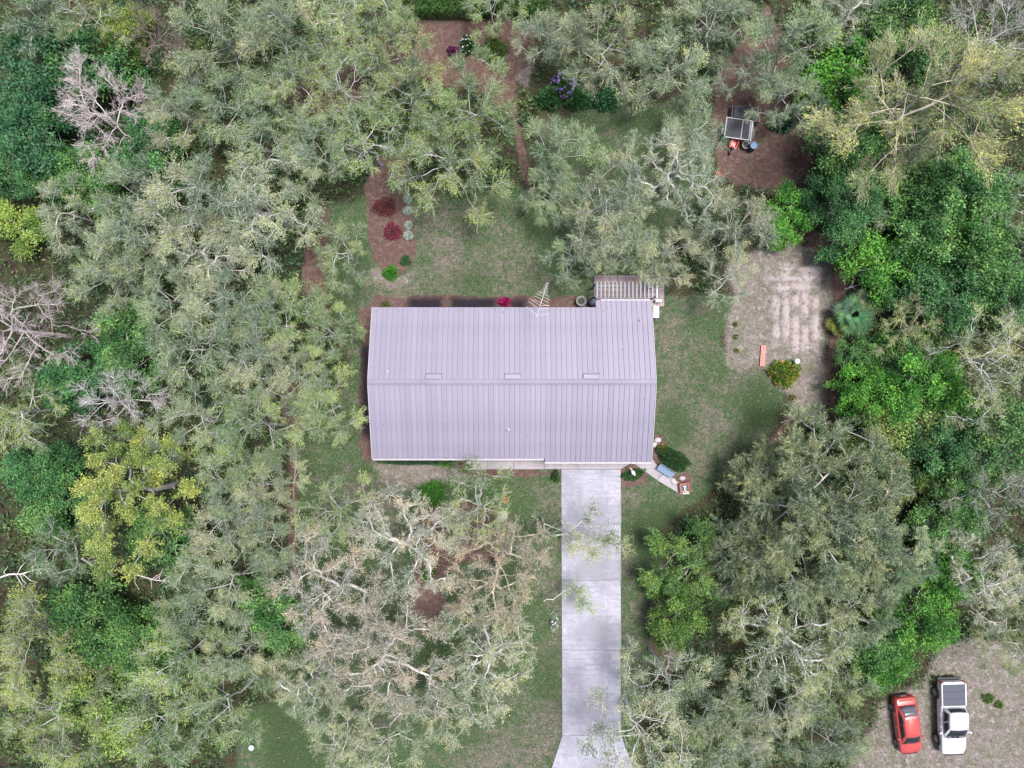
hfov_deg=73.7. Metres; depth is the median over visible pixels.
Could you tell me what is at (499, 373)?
house
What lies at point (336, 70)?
oak tree
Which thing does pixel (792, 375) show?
croton bush
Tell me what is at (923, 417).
broadleaf tree
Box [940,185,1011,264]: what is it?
broadleaf tree
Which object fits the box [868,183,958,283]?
broadleaf tree
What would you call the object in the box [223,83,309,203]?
oak tree
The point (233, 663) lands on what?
oak tree
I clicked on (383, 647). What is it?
oak tree
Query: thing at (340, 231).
oak tree
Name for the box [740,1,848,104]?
oak tree
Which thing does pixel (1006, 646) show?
thin tree
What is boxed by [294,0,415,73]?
oak tree
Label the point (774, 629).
oak tree
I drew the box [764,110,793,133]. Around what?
broadleaf plant
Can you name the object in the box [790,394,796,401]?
shrub
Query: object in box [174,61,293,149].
oak tree
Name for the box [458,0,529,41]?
oak tree
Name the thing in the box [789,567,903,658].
feathery tree
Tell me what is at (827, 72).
broadleaf tree
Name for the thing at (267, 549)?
oak tree
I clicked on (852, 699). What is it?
oak tree
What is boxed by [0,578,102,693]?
oak tree
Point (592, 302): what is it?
water butt
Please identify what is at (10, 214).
broadleaf tree
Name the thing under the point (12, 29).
oak tree
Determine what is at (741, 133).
utility trailer
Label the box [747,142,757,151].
blue barrel
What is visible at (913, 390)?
broadleaf tree
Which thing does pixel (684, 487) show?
brick planter
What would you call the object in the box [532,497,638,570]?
thin tree
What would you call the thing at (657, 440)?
stone
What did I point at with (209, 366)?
oak tree
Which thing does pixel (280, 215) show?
oak tree
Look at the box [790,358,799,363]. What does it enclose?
globe stand
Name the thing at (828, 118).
feathery tree
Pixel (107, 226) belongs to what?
oak tree
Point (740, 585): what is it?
feathery tree
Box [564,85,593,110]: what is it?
green shrub
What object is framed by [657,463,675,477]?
blue bench
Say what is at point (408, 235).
silver plant
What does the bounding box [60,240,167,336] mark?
oak tree
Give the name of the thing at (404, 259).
round bush
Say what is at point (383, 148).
oak tree
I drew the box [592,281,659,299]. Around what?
pergola
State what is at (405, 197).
silver plant
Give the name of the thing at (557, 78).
flowering shrub
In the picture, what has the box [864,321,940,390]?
broadleaf tree
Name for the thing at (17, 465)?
broadleaf tree
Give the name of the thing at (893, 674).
broadleaf tree
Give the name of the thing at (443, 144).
oak tree
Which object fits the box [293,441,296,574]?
path edging
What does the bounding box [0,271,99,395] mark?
dead tree
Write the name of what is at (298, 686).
oak tree
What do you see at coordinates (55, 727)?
oak tree
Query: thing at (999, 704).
weed clump
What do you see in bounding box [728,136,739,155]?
wheelbarrow
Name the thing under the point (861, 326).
fan palm
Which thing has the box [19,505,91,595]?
thin tree
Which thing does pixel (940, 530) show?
broadleaf tree
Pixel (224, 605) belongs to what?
oak tree
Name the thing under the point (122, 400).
dead tree
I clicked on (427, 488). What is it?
round bush
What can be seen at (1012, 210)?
thin tree
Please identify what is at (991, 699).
weed clump
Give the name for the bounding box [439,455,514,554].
thin tree
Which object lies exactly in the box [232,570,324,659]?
broadleaf tree
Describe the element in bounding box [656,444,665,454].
yellow green shrub
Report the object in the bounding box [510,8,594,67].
oak tree
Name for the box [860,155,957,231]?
broadleaf tree
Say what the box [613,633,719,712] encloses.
thin tree
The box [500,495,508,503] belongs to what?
flowering bush
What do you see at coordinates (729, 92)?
thin tree
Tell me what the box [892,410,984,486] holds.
broadleaf tree
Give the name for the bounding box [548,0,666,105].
oak tree
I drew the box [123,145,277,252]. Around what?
oak tree
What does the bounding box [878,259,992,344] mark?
broadleaf tree
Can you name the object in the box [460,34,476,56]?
flowering bush
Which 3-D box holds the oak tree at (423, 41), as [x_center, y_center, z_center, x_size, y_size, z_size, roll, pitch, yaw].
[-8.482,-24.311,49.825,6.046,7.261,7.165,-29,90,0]
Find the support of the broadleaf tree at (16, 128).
on the ground at (808, 286)
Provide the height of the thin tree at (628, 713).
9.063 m
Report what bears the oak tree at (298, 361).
on the ground at (808, 286)
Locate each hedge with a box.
[376,460,452,465]
[416,0,549,19]
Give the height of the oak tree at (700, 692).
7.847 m
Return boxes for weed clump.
[980,694,995,703]
[994,700,1003,708]
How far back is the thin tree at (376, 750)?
48.02 m
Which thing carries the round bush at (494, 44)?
on the ground at (808, 286)
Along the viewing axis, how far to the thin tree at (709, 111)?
49.32 m
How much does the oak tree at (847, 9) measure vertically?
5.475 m
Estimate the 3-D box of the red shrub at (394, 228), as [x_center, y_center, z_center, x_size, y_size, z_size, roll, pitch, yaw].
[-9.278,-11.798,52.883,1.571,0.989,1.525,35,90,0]
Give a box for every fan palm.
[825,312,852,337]
[833,292,877,338]
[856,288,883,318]
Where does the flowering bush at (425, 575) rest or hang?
on the ground at (808, 286)
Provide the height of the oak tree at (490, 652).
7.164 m
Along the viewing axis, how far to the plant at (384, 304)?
53.16 m
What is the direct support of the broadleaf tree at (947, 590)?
on the ground at (808, 286)
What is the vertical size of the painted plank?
0.155 m
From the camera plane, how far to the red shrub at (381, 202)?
52.92 m
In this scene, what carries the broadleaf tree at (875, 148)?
on the ground at (808, 286)
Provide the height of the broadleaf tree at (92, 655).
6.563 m
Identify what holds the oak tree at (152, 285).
on the ground at (808, 286)
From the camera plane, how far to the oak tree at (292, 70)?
48.16 m
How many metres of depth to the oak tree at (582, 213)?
47.51 m
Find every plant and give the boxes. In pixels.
[379,301,390,306]
[403,195,411,203]
[403,206,413,215]
[403,231,412,239]
[405,220,412,230]
[460,464,469,472]
[497,296,511,306]
[550,469,559,482]
[620,468,646,480]
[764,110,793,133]
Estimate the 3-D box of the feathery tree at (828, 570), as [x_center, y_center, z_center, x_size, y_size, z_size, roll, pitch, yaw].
[21.855,9.304,48.806,12.831,9.504,15.858,17,90,0]
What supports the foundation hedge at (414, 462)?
on the ground at (808, 286)
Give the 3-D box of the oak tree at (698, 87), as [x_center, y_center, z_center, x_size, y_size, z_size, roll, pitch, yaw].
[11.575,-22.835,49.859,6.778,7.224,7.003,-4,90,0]
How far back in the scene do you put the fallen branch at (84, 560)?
51.63 m
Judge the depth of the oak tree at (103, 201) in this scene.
47.69 m
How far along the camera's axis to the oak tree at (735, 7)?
48.95 m
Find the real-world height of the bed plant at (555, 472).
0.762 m
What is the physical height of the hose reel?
0.499 m
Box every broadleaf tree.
[0,10,92,141]
[0,92,106,201]
[0,133,64,210]
[0,195,59,262]
[0,436,91,513]
[11,450,96,543]
[26,20,154,110]
[34,337,135,422]
[37,136,135,219]
[40,571,145,672]
[47,659,160,764]
[68,417,207,587]
[89,294,189,410]
[93,1,156,70]
[96,595,199,684]
[105,100,205,197]
[118,499,228,585]
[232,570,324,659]
[635,514,747,613]
[644,573,709,657]
[763,175,815,255]
[792,28,885,118]
[797,164,888,265]
[798,101,895,193]
[823,361,906,428]
[828,227,942,312]
[831,331,887,379]
[833,392,913,484]
[837,0,957,93]
[844,603,914,679]
[850,634,921,695]
[857,333,950,435]
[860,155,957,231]
[862,576,964,656]
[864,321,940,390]
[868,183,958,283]
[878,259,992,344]
[886,376,957,457]
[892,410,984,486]
[894,493,992,566]
[896,456,947,522]
[897,142,1018,245]
[910,535,988,609]
[916,444,988,522]
[917,330,977,418]
[924,215,1023,311]
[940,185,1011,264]
[953,391,1023,492]
[978,263,1023,344]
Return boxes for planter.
[576,295,586,305]
[678,482,689,493]
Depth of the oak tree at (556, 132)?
49.00 m
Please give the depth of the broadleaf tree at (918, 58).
48.90 m
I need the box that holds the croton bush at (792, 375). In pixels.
[766,359,802,389]
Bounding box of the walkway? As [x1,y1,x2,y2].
[472,459,681,493]
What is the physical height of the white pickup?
1.801 m
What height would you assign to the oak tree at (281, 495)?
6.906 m
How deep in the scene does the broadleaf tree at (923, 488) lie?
51.01 m
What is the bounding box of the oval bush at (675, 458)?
[655,445,691,472]
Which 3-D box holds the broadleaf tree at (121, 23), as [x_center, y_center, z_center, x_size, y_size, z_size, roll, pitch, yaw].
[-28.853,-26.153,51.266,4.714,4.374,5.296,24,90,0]
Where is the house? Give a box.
[367,299,656,463]
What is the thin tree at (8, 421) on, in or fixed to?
on the ground at (808, 286)
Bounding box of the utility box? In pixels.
[652,306,658,317]
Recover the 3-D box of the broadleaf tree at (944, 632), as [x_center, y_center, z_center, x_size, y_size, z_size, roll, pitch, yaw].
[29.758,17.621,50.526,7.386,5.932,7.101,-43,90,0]
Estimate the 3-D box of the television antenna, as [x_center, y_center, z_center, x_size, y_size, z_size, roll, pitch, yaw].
[1.790,-5.840,50.183,1.604,6.300,2.382,0,90,0]
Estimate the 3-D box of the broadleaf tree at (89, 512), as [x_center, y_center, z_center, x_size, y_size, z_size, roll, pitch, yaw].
[-26.227,8.550,48.554,8.976,9.899,11.901,15,90,0]
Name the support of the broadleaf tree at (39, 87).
on the ground at (808, 286)
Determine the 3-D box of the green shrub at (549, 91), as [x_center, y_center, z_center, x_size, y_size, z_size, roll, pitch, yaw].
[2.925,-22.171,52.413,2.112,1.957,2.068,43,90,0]
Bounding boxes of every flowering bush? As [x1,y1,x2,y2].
[421,566,435,581]
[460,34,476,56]
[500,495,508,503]
[549,610,558,630]
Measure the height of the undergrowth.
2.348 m
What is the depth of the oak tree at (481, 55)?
47.24 m
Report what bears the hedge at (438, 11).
on the ground at (808, 286)
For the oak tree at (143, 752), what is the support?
on the ground at (808, 286)
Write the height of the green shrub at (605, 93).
1.945 m
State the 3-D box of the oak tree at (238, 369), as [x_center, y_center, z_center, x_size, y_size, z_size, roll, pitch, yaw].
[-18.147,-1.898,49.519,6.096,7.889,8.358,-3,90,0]
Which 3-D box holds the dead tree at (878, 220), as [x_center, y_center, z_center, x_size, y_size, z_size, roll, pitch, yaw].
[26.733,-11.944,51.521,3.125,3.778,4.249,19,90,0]
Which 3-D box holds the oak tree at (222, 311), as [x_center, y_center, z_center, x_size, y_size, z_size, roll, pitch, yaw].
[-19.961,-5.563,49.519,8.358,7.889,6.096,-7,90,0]
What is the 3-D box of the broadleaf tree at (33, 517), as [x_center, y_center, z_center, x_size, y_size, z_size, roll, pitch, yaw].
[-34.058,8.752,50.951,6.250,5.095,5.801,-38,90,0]
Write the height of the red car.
1.435 m
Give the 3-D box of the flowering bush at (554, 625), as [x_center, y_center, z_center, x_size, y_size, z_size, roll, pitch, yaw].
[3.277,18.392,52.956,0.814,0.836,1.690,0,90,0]
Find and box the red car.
[889,694,924,753]
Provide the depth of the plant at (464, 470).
53.20 m
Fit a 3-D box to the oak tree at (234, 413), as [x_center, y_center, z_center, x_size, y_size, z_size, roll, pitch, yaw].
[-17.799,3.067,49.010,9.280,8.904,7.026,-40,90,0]
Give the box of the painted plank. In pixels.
[760,345,765,365]
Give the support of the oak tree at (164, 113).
on the ground at (808, 286)
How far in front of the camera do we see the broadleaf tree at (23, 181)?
50.16 m
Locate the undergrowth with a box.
[0,0,1023,767]
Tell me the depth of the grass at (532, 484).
53.29 m
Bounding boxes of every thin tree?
[0,353,68,458]
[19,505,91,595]
[37,0,144,50]
[286,468,379,555]
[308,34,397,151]
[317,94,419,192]
[339,682,429,767]
[411,675,473,752]
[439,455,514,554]
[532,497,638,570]
[542,577,598,619]
[574,682,705,767]
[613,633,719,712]
[662,93,731,169]
[702,247,761,311]
[712,48,775,102]
[870,290,942,362]
[920,301,1023,434]
[930,441,1023,536]
[957,164,1023,239]
[964,603,1023,680]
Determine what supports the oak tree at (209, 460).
on the ground at (808, 286)
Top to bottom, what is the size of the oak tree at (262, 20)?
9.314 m
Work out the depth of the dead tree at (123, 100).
47.88 m
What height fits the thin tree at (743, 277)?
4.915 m
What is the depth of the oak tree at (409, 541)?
48.41 m
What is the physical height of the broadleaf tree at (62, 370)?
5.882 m
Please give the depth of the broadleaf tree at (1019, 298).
49.94 m
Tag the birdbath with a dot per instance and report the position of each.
(505, 516)
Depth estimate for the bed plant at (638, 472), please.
53.06 m
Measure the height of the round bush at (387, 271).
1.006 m
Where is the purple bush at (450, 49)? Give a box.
[446,45,459,57]
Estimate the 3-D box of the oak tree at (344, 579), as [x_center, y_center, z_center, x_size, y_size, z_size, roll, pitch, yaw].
[-12.757,14.814,49.432,8.099,8.211,10.980,-41,90,0]
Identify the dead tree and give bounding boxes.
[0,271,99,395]
[47,44,167,178]
[67,364,176,441]
[126,0,189,68]
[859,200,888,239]
[938,0,1023,87]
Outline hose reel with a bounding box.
[455,460,464,466]
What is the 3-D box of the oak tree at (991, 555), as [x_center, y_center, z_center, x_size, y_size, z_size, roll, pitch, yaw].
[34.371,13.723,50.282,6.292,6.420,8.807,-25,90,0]
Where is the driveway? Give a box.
[552,469,632,767]
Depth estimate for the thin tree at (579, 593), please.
50.87 m
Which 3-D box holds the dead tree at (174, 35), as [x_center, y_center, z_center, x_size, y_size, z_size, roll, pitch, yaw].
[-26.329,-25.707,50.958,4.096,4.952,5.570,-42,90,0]
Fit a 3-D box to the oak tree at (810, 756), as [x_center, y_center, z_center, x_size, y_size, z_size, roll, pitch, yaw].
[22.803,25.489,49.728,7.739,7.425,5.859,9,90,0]
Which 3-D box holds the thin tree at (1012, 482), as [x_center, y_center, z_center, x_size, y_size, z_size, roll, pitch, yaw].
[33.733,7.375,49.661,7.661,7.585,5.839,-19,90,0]
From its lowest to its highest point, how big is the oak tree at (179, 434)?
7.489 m
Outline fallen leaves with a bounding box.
[241,19,1023,767]
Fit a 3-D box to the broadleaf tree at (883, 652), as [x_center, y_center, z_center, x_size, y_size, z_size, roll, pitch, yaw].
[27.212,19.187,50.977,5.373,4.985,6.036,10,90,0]
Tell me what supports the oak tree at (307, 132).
on the ground at (808, 286)
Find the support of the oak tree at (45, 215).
on the ground at (808, 286)
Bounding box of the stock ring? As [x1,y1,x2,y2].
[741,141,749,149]
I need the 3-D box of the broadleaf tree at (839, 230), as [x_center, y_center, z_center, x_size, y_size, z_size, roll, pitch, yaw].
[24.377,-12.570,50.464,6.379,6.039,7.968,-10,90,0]
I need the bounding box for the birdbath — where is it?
[498,511,507,520]
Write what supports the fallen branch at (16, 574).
on the ground at (808, 286)
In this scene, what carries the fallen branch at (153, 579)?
on the undergrowth
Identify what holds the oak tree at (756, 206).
on the ground at (808, 286)
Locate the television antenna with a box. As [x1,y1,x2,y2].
[527,282,548,316]
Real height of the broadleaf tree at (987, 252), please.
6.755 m
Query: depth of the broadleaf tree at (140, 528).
49.54 m
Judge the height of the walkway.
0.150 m
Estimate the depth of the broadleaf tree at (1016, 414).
49.04 m
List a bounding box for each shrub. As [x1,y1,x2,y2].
[371,196,395,217]
[383,221,403,240]
[533,84,560,112]
[550,71,576,102]
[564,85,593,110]
[591,85,622,112]
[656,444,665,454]
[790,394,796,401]
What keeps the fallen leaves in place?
on the ground at (808, 286)
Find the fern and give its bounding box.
[438,460,453,466]
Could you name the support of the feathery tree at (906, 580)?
on the ground at (808, 286)
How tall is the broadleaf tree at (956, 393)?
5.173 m
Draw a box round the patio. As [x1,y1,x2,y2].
[594,275,663,305]
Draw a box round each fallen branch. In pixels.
[0,563,52,583]
[81,556,116,581]
[122,568,182,592]
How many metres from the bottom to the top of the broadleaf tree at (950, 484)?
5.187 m
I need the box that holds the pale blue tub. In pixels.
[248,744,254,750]
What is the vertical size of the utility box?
0.930 m
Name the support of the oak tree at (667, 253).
on the ground at (808, 286)
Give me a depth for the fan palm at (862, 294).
51.66 m
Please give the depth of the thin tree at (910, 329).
49.29 m
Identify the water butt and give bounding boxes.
[589,298,596,306]
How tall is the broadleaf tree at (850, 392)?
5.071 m
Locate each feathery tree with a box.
[694,507,796,603]
[715,435,806,518]
[727,399,917,622]
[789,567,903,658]
[797,5,1023,210]
[810,77,948,188]
[850,516,949,595]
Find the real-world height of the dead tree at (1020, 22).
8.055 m
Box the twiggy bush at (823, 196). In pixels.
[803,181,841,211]
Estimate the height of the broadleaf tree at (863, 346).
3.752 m
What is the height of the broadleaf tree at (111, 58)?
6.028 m
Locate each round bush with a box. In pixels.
[299,218,320,236]
[381,265,397,281]
[400,255,411,265]
[415,478,445,506]
[481,36,509,67]
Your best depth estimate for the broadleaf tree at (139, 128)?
49.03 m
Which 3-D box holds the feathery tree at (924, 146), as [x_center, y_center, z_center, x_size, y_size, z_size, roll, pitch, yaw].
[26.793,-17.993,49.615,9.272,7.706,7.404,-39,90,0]
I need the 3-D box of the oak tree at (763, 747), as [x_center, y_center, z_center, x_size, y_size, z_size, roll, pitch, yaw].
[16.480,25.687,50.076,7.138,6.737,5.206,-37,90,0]
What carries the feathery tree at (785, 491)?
on the ground at (808, 286)
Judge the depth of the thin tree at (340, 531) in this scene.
48.34 m
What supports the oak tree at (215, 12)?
on the ground at (808, 286)
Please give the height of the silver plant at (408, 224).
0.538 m
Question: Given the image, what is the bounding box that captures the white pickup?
[931,676,971,755]
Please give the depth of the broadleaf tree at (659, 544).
49.86 m
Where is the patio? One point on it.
(613, 278)
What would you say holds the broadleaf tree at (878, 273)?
on the ground at (808, 286)
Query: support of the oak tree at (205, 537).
on the ground at (808, 286)
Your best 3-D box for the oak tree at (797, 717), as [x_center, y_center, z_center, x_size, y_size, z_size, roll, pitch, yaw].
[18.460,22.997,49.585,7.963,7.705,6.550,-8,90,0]
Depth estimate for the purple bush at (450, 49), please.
53.00 m
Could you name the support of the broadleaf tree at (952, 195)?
on the ground at (808, 286)
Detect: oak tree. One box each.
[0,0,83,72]
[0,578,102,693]
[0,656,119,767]
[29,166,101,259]
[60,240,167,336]
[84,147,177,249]
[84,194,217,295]
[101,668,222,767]
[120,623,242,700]
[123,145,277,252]
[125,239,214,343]
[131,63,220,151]
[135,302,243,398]
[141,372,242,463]
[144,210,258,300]
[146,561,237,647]
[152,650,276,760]
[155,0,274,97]
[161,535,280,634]
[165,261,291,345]
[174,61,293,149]
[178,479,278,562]
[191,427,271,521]
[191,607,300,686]
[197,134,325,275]
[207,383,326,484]
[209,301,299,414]
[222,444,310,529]
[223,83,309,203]
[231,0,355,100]
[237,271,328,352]
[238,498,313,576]
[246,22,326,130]
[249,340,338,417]
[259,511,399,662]
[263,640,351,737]
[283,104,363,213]
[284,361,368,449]
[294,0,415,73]
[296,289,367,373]
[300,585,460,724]
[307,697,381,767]
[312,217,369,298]
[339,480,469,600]
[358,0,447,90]
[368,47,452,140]
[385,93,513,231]
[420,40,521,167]
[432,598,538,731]
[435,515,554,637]
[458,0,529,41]
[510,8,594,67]
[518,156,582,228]
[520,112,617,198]
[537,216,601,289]
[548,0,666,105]
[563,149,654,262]
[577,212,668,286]
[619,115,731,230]
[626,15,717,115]
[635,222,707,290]
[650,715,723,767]
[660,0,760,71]
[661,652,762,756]
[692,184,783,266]
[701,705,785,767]
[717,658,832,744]
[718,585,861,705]
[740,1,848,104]
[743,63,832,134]
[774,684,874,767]
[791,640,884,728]
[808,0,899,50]
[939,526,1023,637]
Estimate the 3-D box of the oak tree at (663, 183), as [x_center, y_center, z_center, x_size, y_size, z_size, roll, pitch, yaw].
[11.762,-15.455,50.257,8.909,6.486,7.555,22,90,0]
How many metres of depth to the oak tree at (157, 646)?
47.85 m
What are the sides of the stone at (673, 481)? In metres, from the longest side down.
0.642 x 0.428 x 0.317 m
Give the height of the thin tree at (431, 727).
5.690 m
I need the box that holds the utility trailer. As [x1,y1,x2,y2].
[719,117,754,142]
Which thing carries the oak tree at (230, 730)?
on the ground at (808, 286)
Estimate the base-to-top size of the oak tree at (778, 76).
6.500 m
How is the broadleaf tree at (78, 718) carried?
on the ground at (808, 286)
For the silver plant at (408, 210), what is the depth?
53.06 m
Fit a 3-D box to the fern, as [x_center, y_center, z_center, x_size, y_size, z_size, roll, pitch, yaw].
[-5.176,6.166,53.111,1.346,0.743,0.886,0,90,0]
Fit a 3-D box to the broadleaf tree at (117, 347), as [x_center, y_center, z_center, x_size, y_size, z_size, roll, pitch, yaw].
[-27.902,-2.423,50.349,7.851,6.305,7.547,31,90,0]
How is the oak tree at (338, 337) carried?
on the ground at (808, 286)
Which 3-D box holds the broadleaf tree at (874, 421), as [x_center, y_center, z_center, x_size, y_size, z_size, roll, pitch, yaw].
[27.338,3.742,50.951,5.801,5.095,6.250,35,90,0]
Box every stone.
[654,437,660,442]
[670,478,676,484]
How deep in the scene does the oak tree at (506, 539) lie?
48.55 m
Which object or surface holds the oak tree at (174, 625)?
on the ground at (808, 286)
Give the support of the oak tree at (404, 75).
on the ground at (808, 286)
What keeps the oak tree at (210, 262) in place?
on the ground at (808, 286)
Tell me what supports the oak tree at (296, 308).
on the ground at (808, 286)
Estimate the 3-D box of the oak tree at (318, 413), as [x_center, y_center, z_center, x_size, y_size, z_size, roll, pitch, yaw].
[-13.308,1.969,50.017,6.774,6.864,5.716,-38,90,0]
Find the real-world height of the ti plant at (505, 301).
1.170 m
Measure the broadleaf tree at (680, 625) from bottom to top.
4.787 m
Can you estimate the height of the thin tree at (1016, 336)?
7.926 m
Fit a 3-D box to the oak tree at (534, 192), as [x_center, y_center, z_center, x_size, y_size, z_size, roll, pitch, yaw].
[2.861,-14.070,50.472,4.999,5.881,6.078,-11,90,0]
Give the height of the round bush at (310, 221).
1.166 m
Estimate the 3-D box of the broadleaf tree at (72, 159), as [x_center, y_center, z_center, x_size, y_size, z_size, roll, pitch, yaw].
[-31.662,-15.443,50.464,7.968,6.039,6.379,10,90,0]
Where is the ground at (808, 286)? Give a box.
[0,0,1023,767]
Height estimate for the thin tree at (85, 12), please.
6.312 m
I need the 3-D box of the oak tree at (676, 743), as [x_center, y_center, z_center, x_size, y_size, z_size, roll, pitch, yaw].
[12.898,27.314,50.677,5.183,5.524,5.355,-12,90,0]
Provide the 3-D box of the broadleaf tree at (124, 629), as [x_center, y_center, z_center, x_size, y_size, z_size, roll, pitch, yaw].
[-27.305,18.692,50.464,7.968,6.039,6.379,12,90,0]
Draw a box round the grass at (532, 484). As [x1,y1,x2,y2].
[256,102,1023,767]
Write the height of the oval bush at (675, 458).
1.479 m
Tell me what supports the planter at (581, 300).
on the ground at (808, 286)
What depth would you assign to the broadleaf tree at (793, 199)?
50.83 m
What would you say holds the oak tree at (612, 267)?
on the ground at (808, 286)
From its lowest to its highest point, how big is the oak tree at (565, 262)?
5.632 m

